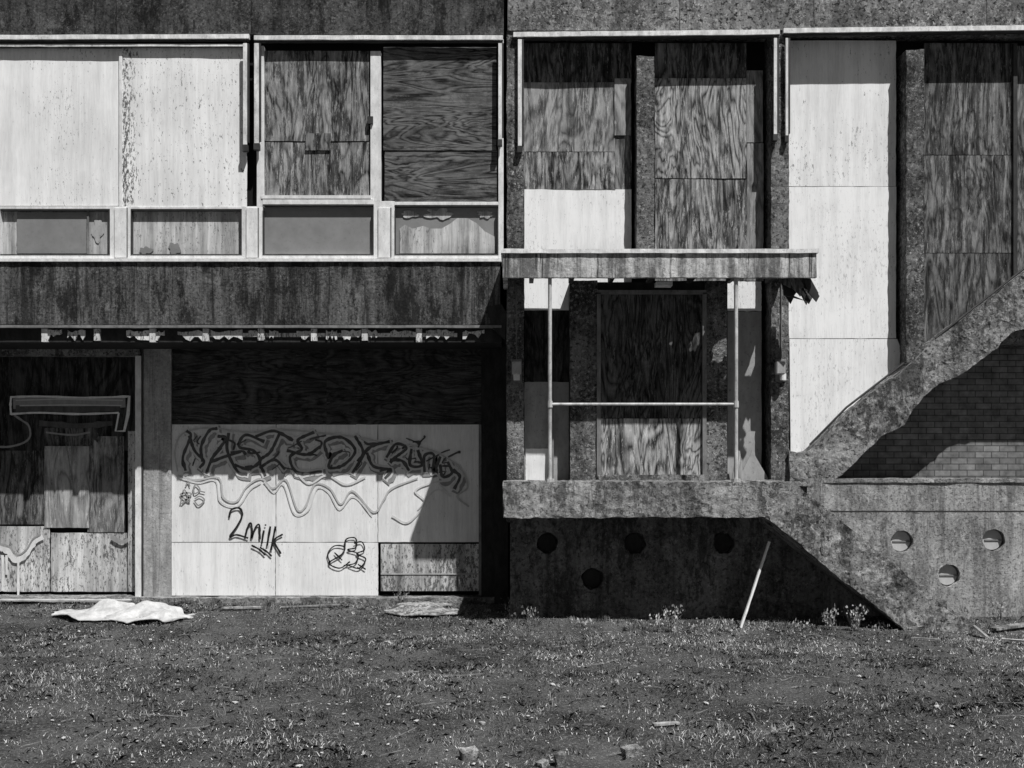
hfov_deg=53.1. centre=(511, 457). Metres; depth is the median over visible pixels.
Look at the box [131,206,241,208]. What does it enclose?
window frame
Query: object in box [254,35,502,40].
awning rail
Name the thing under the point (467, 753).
brick rubble
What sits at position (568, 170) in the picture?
bay board
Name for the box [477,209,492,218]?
film scrap
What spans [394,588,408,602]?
weed plant
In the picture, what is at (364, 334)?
fascia bracket
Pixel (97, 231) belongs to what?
pane stain
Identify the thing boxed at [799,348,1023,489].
brick back wall
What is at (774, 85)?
awning arm
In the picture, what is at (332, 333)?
fascia flake
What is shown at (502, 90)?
arm shadow channel
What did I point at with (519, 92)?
awning arm
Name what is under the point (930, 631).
weed plant
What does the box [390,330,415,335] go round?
fascia flake
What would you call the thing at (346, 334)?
fascia flake
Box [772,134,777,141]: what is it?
arm hook
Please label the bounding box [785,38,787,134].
awning arm
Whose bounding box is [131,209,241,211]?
glazing gasket
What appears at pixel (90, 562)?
door board
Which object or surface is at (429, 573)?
bottom batten
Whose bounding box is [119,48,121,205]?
window frame
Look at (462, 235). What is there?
torn film
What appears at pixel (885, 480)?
wall top course
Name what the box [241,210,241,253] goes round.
glazing gasket
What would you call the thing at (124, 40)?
awning rail lip
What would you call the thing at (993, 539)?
plug bar
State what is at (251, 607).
wooden plank
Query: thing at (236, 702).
gravel chips
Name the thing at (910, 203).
concrete pillar
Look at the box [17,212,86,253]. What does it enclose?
pane board
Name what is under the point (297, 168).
window board
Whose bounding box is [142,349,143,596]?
pillar joint
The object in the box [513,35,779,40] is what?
awning rail lip
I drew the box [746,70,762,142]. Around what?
board strip
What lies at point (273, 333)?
fascia flake
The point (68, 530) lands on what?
recess back
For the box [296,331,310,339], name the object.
fascia flake
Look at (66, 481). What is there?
door board
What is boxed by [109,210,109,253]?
glazing gasket
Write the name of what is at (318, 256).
window frame
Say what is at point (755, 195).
board strip
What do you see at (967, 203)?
bay board
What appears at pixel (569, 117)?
bay board
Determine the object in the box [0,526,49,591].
door board
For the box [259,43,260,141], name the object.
arm shadow channel
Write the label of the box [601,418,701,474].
door board
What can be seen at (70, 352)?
door lintel
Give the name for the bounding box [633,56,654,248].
concrete pillar
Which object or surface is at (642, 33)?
awning rail
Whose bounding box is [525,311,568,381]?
panel
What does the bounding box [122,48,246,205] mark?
window board
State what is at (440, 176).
window board
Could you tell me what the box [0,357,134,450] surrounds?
door top
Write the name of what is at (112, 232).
window frame
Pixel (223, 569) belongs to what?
board
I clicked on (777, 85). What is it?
arm shadow channel
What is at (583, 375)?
door side pier
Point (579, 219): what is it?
bay board
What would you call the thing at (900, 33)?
awning rail lip
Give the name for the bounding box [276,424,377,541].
board
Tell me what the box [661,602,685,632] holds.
weed plant
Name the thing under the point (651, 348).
door board
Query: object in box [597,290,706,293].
door frame
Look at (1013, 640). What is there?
wooden plank
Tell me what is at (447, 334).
fascia flake
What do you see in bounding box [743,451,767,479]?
leaning sheet
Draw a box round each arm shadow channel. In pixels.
[247,43,249,142]
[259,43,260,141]
[502,43,503,137]
[522,39,523,144]
[777,38,778,132]
[788,38,789,133]
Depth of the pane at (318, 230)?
12.09 m
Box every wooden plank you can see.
[0,598,131,601]
[222,606,261,608]
[281,604,339,607]
[652,721,680,725]
[911,637,940,639]
[972,625,989,638]
[989,622,1023,630]
[1001,638,1023,641]
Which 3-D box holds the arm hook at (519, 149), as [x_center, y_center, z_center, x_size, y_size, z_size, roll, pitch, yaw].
[0.091,-3.591,11.959,0.061,0.076,0.062,0,0,0]
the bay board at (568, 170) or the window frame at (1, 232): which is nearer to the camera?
the window frame at (1, 232)
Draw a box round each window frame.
[0,206,109,208]
[0,211,2,253]
[0,255,109,258]
[110,206,130,258]
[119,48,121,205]
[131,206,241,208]
[131,255,241,258]
[242,206,263,258]
[257,46,265,207]
[261,195,370,198]
[263,199,373,204]
[263,255,373,258]
[370,51,381,200]
[374,201,394,258]
[394,202,497,204]
[394,255,497,258]
[498,40,503,258]
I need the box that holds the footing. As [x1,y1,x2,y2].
[0,594,508,602]
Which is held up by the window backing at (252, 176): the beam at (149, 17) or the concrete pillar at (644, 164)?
the beam at (149, 17)
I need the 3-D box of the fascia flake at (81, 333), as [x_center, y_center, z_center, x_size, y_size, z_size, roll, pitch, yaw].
[-5.122,-1.430,12.045,0.209,0.134,0.020,0,0,0]
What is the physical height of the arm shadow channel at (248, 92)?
1.159 m
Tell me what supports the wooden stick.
on the ground at (603, 759)
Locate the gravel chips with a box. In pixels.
[6,605,1022,766]
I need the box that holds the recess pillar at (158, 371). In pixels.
[144,349,175,596]
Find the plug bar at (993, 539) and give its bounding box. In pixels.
[984,539,1002,540]
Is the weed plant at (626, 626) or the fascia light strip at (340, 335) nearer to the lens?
the weed plant at (626, 626)
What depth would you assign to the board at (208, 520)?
12.85 m
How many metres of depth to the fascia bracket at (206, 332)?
12.02 m
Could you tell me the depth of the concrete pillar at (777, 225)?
12.00 m
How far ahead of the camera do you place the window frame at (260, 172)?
12.03 m
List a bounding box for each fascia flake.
[48,330,61,340]
[67,330,85,340]
[126,330,148,339]
[156,331,164,340]
[178,330,202,340]
[211,330,242,339]
[248,330,264,338]
[269,330,278,338]
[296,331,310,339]
[326,330,336,339]
[341,330,360,339]
[368,330,377,337]
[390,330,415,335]
[426,330,453,339]
[463,330,483,338]
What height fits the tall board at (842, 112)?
1.736 m
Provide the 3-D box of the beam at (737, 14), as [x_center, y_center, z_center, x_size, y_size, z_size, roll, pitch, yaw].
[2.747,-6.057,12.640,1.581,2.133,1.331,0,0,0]
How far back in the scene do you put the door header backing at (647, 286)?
12.05 m
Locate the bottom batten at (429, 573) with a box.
[381,573,478,574]
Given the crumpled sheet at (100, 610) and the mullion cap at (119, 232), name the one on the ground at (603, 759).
the crumpled sheet at (100, 610)
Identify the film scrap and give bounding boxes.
[401,210,419,217]
[423,208,453,219]
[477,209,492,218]
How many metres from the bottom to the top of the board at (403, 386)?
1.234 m
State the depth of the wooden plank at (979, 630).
10.99 m
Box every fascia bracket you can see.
[41,328,49,342]
[94,328,100,340]
[149,328,156,342]
[203,328,209,340]
[258,328,264,340]
[311,328,317,340]
[362,328,367,340]
[416,329,421,342]
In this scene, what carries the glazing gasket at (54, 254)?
on the window backing at (252, 176)
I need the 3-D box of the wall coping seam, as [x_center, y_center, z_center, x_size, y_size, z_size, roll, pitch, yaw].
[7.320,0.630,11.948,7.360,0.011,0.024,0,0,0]
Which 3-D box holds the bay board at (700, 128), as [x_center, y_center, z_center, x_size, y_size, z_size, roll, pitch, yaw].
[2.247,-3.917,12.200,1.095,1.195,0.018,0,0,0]
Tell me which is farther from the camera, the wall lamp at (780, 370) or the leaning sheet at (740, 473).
the leaning sheet at (740, 473)
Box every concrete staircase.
[757,482,973,631]
[788,267,1023,486]
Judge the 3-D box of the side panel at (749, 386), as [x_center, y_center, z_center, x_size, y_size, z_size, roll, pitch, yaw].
[2.767,-0.713,12.211,0.419,2.051,0.021,0,0,0]
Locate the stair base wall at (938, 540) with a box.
[802,478,1023,616]
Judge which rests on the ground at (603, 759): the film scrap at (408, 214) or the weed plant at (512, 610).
the weed plant at (512, 610)
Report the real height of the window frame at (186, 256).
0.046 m
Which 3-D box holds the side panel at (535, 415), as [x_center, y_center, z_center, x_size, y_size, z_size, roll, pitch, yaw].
[0.421,-0.292,12.206,0.551,1.210,0.023,0,0,0]
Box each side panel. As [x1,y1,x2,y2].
[524,382,568,479]
[525,448,547,479]
[728,281,761,310]
[728,311,761,479]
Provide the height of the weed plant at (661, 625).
0.259 m
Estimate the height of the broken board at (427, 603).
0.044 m
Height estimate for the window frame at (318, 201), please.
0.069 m
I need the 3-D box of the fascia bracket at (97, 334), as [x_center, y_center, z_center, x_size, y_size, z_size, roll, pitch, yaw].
[-4.873,-1.439,12.060,0.071,0.144,0.082,0,0,0]
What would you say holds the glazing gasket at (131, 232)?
attached to the window backing at (252, 176)
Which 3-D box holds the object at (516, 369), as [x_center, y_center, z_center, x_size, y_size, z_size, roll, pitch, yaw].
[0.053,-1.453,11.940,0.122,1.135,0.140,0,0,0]
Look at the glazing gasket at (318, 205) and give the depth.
12.03 m
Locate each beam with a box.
[0,0,116,34]
[116,0,253,38]
[251,0,504,75]
[508,0,678,41]
[675,0,813,41]
[807,0,986,40]
[975,0,1023,40]
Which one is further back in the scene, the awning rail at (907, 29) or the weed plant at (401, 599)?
the weed plant at (401, 599)
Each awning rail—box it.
[0,34,249,39]
[0,44,242,46]
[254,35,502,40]
[513,29,779,37]
[782,25,1023,34]
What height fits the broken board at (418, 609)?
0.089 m
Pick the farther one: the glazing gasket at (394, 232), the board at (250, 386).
the board at (250, 386)
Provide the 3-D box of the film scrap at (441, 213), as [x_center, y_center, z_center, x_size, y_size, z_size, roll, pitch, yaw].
[-0.868,-2.868,12.079,0.368,0.145,0.003,0,0,0]
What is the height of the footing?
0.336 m
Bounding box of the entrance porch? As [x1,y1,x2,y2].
[503,479,822,618]
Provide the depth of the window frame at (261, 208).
12.03 m
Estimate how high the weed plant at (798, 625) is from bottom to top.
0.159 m
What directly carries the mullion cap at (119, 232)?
attached to the window backing at (252, 176)
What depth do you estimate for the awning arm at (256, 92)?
11.94 m
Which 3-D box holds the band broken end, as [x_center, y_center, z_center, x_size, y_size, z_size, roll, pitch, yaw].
[-0.185,-1.583,12.294,0.253,0.421,0.620,0,0,0]
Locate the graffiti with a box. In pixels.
[0,395,468,594]
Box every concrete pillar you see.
[506,30,524,521]
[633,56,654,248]
[764,31,789,480]
[896,49,923,367]
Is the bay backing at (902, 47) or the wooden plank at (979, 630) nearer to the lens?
the wooden plank at (979, 630)
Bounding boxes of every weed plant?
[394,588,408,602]
[505,595,522,619]
[521,605,537,621]
[571,617,591,627]
[614,620,635,630]
[649,613,672,632]
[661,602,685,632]
[681,618,703,632]
[707,617,732,631]
[789,619,809,631]
[821,603,838,629]
[843,604,868,631]
[866,622,889,635]
[923,625,940,636]
[949,606,968,615]
[988,597,1006,618]
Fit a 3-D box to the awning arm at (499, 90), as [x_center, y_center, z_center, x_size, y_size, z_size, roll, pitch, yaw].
[-0.141,-4.234,11.950,0.038,1.188,0.020,0,0,0]
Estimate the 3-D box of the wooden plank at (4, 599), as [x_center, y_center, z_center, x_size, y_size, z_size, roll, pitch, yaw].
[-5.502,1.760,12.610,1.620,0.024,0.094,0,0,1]
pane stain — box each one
[92,219,103,242]
[139,246,153,253]
[169,243,180,253]
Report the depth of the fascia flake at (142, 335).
12.04 m
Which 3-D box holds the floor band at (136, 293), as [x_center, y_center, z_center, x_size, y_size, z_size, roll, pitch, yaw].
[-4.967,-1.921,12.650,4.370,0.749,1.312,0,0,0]
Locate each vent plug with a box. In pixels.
[891,531,909,550]
[938,565,956,584]
[983,530,1001,549]
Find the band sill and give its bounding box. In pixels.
[0,259,501,262]
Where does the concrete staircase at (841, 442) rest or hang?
on the stair base wall at (938, 540)
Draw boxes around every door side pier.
[569,281,597,479]
[705,281,726,480]
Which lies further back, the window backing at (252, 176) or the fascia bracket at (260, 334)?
the window backing at (252, 176)
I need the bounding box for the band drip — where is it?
[0,325,501,328]
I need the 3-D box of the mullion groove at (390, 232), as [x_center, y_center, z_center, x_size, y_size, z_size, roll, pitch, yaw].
[-1.423,-2.638,12.032,0.015,0.583,0.016,0,0,0]
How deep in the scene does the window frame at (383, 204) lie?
12.03 m
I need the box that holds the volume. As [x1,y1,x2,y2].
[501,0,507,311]
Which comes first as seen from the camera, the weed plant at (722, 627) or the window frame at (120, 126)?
the weed plant at (722, 627)
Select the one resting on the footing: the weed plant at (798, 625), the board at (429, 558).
the board at (429, 558)
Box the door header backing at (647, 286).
[568,282,727,479]
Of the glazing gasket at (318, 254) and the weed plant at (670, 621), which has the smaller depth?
the weed plant at (670, 621)
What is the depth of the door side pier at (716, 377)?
12.00 m
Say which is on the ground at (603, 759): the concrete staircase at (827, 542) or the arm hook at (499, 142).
the concrete staircase at (827, 542)
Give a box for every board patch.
[305,133,330,150]
[614,78,630,135]
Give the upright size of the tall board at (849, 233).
1.810 m
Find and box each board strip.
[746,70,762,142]
[747,143,763,280]
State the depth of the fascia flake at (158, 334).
12.04 m
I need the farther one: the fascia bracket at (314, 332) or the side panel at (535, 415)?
the side panel at (535, 415)
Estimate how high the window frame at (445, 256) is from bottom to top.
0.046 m
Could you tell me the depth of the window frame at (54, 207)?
12.03 m
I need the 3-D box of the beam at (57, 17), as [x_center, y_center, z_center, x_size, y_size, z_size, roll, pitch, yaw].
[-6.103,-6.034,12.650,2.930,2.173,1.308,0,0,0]
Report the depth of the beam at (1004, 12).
11.98 m
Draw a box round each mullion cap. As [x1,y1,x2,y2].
[114,208,125,257]
[246,208,257,257]
[378,208,389,257]
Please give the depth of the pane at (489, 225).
12.09 m
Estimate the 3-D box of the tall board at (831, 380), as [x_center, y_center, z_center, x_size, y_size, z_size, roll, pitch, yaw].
[4.004,-0.658,12.212,1.393,1.502,0.016,0,0,0]
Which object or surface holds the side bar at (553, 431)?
attached to the side panel at (535, 415)
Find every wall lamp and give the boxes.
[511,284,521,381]
[775,284,785,381]
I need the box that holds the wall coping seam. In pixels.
[830,511,1023,511]
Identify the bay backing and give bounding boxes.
[524,41,764,471]
[788,41,1023,450]
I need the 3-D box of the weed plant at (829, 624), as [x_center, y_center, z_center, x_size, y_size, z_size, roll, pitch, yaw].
[3.509,1.760,11.251,0.252,0.298,0.158,0,0,0]
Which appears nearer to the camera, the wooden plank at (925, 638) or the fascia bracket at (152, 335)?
the wooden plank at (925, 638)
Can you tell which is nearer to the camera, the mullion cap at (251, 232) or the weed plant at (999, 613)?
the weed plant at (999, 613)
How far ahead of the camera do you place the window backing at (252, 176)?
12.14 m
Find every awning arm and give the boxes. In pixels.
[243,43,246,143]
[254,43,258,142]
[498,43,501,138]
[518,39,521,145]
[773,38,776,133]
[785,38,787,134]
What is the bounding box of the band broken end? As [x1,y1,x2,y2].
[486,305,506,344]
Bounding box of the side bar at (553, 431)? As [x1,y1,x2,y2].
[552,382,553,478]
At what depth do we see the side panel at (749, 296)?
12.20 m
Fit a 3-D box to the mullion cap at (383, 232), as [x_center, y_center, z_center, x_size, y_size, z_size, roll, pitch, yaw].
[-1.502,-2.635,12.026,0.138,0.582,0.028,0,0,0]
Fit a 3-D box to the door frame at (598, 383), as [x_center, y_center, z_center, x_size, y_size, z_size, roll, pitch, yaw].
[1.016,-0.825,12.015,0.046,2.200,0.070,0,0,0]
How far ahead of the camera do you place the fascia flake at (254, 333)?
12.04 m
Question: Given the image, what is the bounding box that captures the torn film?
[400,218,494,252]
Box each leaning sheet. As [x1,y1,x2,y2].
[732,451,743,479]
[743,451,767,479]
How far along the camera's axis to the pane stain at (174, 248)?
12.08 m
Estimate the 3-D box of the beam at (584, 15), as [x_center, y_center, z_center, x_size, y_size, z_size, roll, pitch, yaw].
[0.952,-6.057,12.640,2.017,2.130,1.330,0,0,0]
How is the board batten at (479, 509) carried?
on the footing
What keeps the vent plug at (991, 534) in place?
on the stair base wall at (938, 540)
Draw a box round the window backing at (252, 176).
[0,39,502,280]
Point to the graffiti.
(405, 456)
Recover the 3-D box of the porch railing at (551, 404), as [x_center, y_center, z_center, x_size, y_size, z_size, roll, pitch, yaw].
[1.442,-0.940,11.280,2.145,2.426,0.100,0,0,0]
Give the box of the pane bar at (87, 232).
[87,211,88,253]
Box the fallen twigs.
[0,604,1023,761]
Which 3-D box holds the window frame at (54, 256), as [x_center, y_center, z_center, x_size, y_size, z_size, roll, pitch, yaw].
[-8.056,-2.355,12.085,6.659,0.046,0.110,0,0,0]
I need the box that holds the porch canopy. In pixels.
[501,249,818,304]
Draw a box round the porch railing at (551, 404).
[546,278,740,481]
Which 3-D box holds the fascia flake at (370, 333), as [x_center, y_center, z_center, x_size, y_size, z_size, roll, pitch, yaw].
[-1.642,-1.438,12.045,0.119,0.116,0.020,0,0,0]
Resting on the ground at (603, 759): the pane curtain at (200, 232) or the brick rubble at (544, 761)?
the brick rubble at (544, 761)
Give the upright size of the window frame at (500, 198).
2.578 m
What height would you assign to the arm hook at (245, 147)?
0.076 m
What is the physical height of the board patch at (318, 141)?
0.203 m
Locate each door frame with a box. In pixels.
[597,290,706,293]
[597,294,600,479]
[702,293,706,479]
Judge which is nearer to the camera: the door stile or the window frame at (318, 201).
the window frame at (318, 201)
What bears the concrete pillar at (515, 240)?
on the entrance porch
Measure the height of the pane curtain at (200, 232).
0.536 m
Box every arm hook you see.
[242,144,248,151]
[253,143,260,150]
[498,139,501,146]
[517,146,521,153]
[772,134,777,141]
[784,135,788,142]
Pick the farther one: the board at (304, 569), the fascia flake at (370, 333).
the board at (304, 569)
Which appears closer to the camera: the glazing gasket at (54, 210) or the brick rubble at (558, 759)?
the brick rubble at (558, 759)
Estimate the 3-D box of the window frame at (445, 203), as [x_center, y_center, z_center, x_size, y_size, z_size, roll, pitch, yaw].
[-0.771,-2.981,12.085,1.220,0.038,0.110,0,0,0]
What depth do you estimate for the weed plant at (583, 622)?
11.40 m
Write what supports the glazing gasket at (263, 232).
attached to the window backing at (252, 176)
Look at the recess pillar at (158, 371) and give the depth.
12.82 m
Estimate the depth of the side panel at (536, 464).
12.19 m
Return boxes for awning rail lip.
[0,39,248,42]
[0,47,242,47]
[254,40,502,42]
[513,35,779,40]
[783,31,1023,36]
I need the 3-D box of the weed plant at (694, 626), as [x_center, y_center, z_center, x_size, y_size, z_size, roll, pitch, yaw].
[1.979,1.844,11.200,0.246,0.178,0.151,0,0,0]
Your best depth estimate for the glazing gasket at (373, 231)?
12.03 m
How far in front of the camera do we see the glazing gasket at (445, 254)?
12.03 m
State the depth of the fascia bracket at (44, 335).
12.02 m
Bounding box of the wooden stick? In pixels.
[740,541,770,627]
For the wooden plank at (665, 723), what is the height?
0.018 m
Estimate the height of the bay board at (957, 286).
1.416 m
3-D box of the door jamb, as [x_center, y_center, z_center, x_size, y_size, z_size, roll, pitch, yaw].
[-4.673,0.286,12.950,0.077,3.105,0.304,0,0,0]
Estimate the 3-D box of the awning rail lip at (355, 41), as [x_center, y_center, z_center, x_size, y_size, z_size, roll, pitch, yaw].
[-1.562,-4.866,11.988,2.910,0.034,0.025,0,0,0]
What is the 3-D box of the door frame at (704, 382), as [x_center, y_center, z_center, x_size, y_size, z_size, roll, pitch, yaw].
[2.254,-0.825,12.015,0.046,2.200,0.070,0,0,0]
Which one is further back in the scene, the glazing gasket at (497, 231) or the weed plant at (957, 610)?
the glazing gasket at (497, 231)
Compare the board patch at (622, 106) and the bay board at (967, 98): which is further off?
the bay board at (967, 98)
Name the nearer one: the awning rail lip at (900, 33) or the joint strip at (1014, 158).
the awning rail lip at (900, 33)
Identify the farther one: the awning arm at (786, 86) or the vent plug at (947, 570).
the vent plug at (947, 570)
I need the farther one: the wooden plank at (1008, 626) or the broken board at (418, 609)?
the broken board at (418, 609)
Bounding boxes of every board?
[0,48,118,205]
[0,451,44,523]
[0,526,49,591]
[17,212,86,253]
[44,428,98,446]
[44,446,88,527]
[51,533,127,591]
[87,436,124,531]
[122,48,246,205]
[172,349,326,424]
[172,424,275,541]
[172,543,274,595]
[264,51,368,140]
[265,141,369,194]
[275,543,377,595]
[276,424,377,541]
[326,349,480,424]
[378,424,478,541]
[381,544,478,590]
[383,47,496,150]
[384,151,496,201]
[384,604,460,615]
[397,601,452,606]
[524,43,631,81]
[524,82,614,151]
[524,152,614,189]
[524,189,631,309]
[601,294,701,417]
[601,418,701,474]
[615,105,631,188]
[655,43,746,77]
[655,78,746,178]
[655,179,746,280]
[789,40,895,185]
[789,187,895,338]
[789,339,899,452]
[923,155,1011,252]
[924,43,1012,154]
[924,253,1011,343]
[1017,46,1023,271]
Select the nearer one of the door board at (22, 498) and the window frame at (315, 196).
the window frame at (315, 196)
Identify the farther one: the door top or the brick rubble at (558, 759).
the door top
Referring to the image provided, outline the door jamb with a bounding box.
[135,356,141,596]
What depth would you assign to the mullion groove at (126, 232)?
12.02 m
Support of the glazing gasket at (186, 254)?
on the window backing at (252, 176)
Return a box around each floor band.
[0,262,274,324]
[274,262,501,324]
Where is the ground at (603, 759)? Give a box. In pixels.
[0,599,1023,767]
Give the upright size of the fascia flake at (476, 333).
0.113 m
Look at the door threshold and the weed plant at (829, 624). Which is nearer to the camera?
the weed plant at (829, 624)
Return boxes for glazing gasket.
[0,209,109,211]
[0,254,109,254]
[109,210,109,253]
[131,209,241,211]
[131,210,132,253]
[131,254,241,254]
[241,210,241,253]
[263,205,373,206]
[263,210,264,253]
[263,254,373,254]
[373,210,373,253]
[394,205,497,207]
[394,210,395,253]
[394,254,497,254]
[497,210,497,253]
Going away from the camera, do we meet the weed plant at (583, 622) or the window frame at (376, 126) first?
the weed plant at (583, 622)
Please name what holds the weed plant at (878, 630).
on the ground at (603, 759)
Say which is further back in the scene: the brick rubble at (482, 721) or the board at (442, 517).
the board at (442, 517)
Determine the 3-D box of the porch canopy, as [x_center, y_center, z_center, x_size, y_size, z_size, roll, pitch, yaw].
[1.661,-1.999,11.597,3.567,0.563,0.809,0,0,0]
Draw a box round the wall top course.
[824,478,1023,482]
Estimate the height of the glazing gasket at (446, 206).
0.012 m
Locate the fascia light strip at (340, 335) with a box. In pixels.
[209,333,456,336]
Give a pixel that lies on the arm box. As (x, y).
(370, 119)
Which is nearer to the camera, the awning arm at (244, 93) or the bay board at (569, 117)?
the awning arm at (244, 93)
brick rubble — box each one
[457,745,477,760]
[479,719,485,724]
[540,756,548,767]
[552,750,565,767]
[620,743,641,758]
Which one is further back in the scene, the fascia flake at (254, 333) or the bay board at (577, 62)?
the bay board at (577, 62)
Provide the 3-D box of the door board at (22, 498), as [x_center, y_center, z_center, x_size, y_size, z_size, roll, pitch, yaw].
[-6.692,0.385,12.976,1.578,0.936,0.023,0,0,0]
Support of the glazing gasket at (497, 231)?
attached to the window backing at (252, 176)
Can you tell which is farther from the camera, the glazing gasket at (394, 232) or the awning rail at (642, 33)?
the glazing gasket at (394, 232)
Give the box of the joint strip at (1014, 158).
[1012,43,1016,275]
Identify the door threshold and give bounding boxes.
[598,474,704,480]
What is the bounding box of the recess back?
[0,424,509,598]
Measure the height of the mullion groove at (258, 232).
0.583 m
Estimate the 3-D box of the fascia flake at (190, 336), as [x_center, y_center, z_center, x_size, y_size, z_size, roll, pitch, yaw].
[-3.760,-1.428,12.045,0.341,0.133,0.020,0,0,0]
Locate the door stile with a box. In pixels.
[128,431,134,591]
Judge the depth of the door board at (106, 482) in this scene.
12.96 m
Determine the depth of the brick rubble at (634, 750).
6.57 m
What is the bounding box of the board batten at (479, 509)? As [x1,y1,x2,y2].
[479,424,480,595]
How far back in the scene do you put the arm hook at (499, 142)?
11.93 m
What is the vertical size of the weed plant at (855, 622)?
0.321 m
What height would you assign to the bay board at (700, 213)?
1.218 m
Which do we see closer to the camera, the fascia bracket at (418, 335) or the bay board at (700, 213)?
the fascia bracket at (418, 335)
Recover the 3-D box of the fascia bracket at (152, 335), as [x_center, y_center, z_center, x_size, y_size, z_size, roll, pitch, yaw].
[-4.222,-1.430,12.060,0.071,0.162,0.082,0,0,0]
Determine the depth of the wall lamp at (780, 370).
11.91 m
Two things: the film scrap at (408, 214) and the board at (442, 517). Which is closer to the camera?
the film scrap at (408, 214)
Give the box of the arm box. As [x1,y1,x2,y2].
[368,116,372,124]
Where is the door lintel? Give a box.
[0,349,141,356]
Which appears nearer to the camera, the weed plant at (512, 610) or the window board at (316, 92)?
the weed plant at (512, 610)
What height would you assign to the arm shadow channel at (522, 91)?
1.220 m
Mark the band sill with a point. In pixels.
(250, 260)
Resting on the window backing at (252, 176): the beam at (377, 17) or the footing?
the beam at (377, 17)
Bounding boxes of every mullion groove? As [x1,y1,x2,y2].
[126,208,127,256]
[258,208,258,256]
[390,208,391,256]
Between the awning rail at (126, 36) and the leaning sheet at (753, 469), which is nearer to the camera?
the awning rail at (126, 36)
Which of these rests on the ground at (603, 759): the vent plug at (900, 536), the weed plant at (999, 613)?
the weed plant at (999, 613)
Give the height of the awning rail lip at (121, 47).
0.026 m
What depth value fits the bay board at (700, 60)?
12.21 m
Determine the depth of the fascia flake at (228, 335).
12.04 m
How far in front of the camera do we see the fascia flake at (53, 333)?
12.04 m
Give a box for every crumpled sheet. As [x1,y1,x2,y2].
[51,598,134,620]
[104,600,194,622]
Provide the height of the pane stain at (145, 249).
0.114 m
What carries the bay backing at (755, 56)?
on the ground at (603, 759)
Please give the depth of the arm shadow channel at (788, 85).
11.96 m
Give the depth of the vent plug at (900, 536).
11.99 m
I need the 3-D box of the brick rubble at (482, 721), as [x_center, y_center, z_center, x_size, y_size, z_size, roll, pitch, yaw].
[-0.213,1.911,7.393,0.039,0.033,0.055,0,0,37]
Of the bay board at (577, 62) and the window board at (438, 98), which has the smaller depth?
the window board at (438, 98)
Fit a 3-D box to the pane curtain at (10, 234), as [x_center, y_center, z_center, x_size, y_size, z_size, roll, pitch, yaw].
[-5.397,-2.653,12.096,1.331,0.526,0.012,0,0,0]
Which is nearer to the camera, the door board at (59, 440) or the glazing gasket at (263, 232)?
the glazing gasket at (263, 232)
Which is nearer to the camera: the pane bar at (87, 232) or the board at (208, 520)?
the pane bar at (87, 232)
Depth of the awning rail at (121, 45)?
11.98 m
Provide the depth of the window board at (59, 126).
12.05 m
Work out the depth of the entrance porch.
11.90 m
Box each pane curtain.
[3,212,108,253]
[133,212,240,253]
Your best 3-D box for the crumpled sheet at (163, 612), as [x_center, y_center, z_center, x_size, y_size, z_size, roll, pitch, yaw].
[-4.180,1.779,11.793,1.052,0.175,0.613,0,0,0]
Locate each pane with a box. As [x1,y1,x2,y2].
[264,207,373,253]
[395,208,497,253]
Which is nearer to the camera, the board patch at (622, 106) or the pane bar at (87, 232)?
the pane bar at (87, 232)
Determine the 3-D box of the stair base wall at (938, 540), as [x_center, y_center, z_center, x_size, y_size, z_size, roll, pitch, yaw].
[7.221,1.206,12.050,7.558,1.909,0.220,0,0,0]
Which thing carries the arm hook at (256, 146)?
attached to the awning rail at (388, 37)
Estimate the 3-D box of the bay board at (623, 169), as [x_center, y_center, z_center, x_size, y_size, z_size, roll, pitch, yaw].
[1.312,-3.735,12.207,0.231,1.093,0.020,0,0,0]

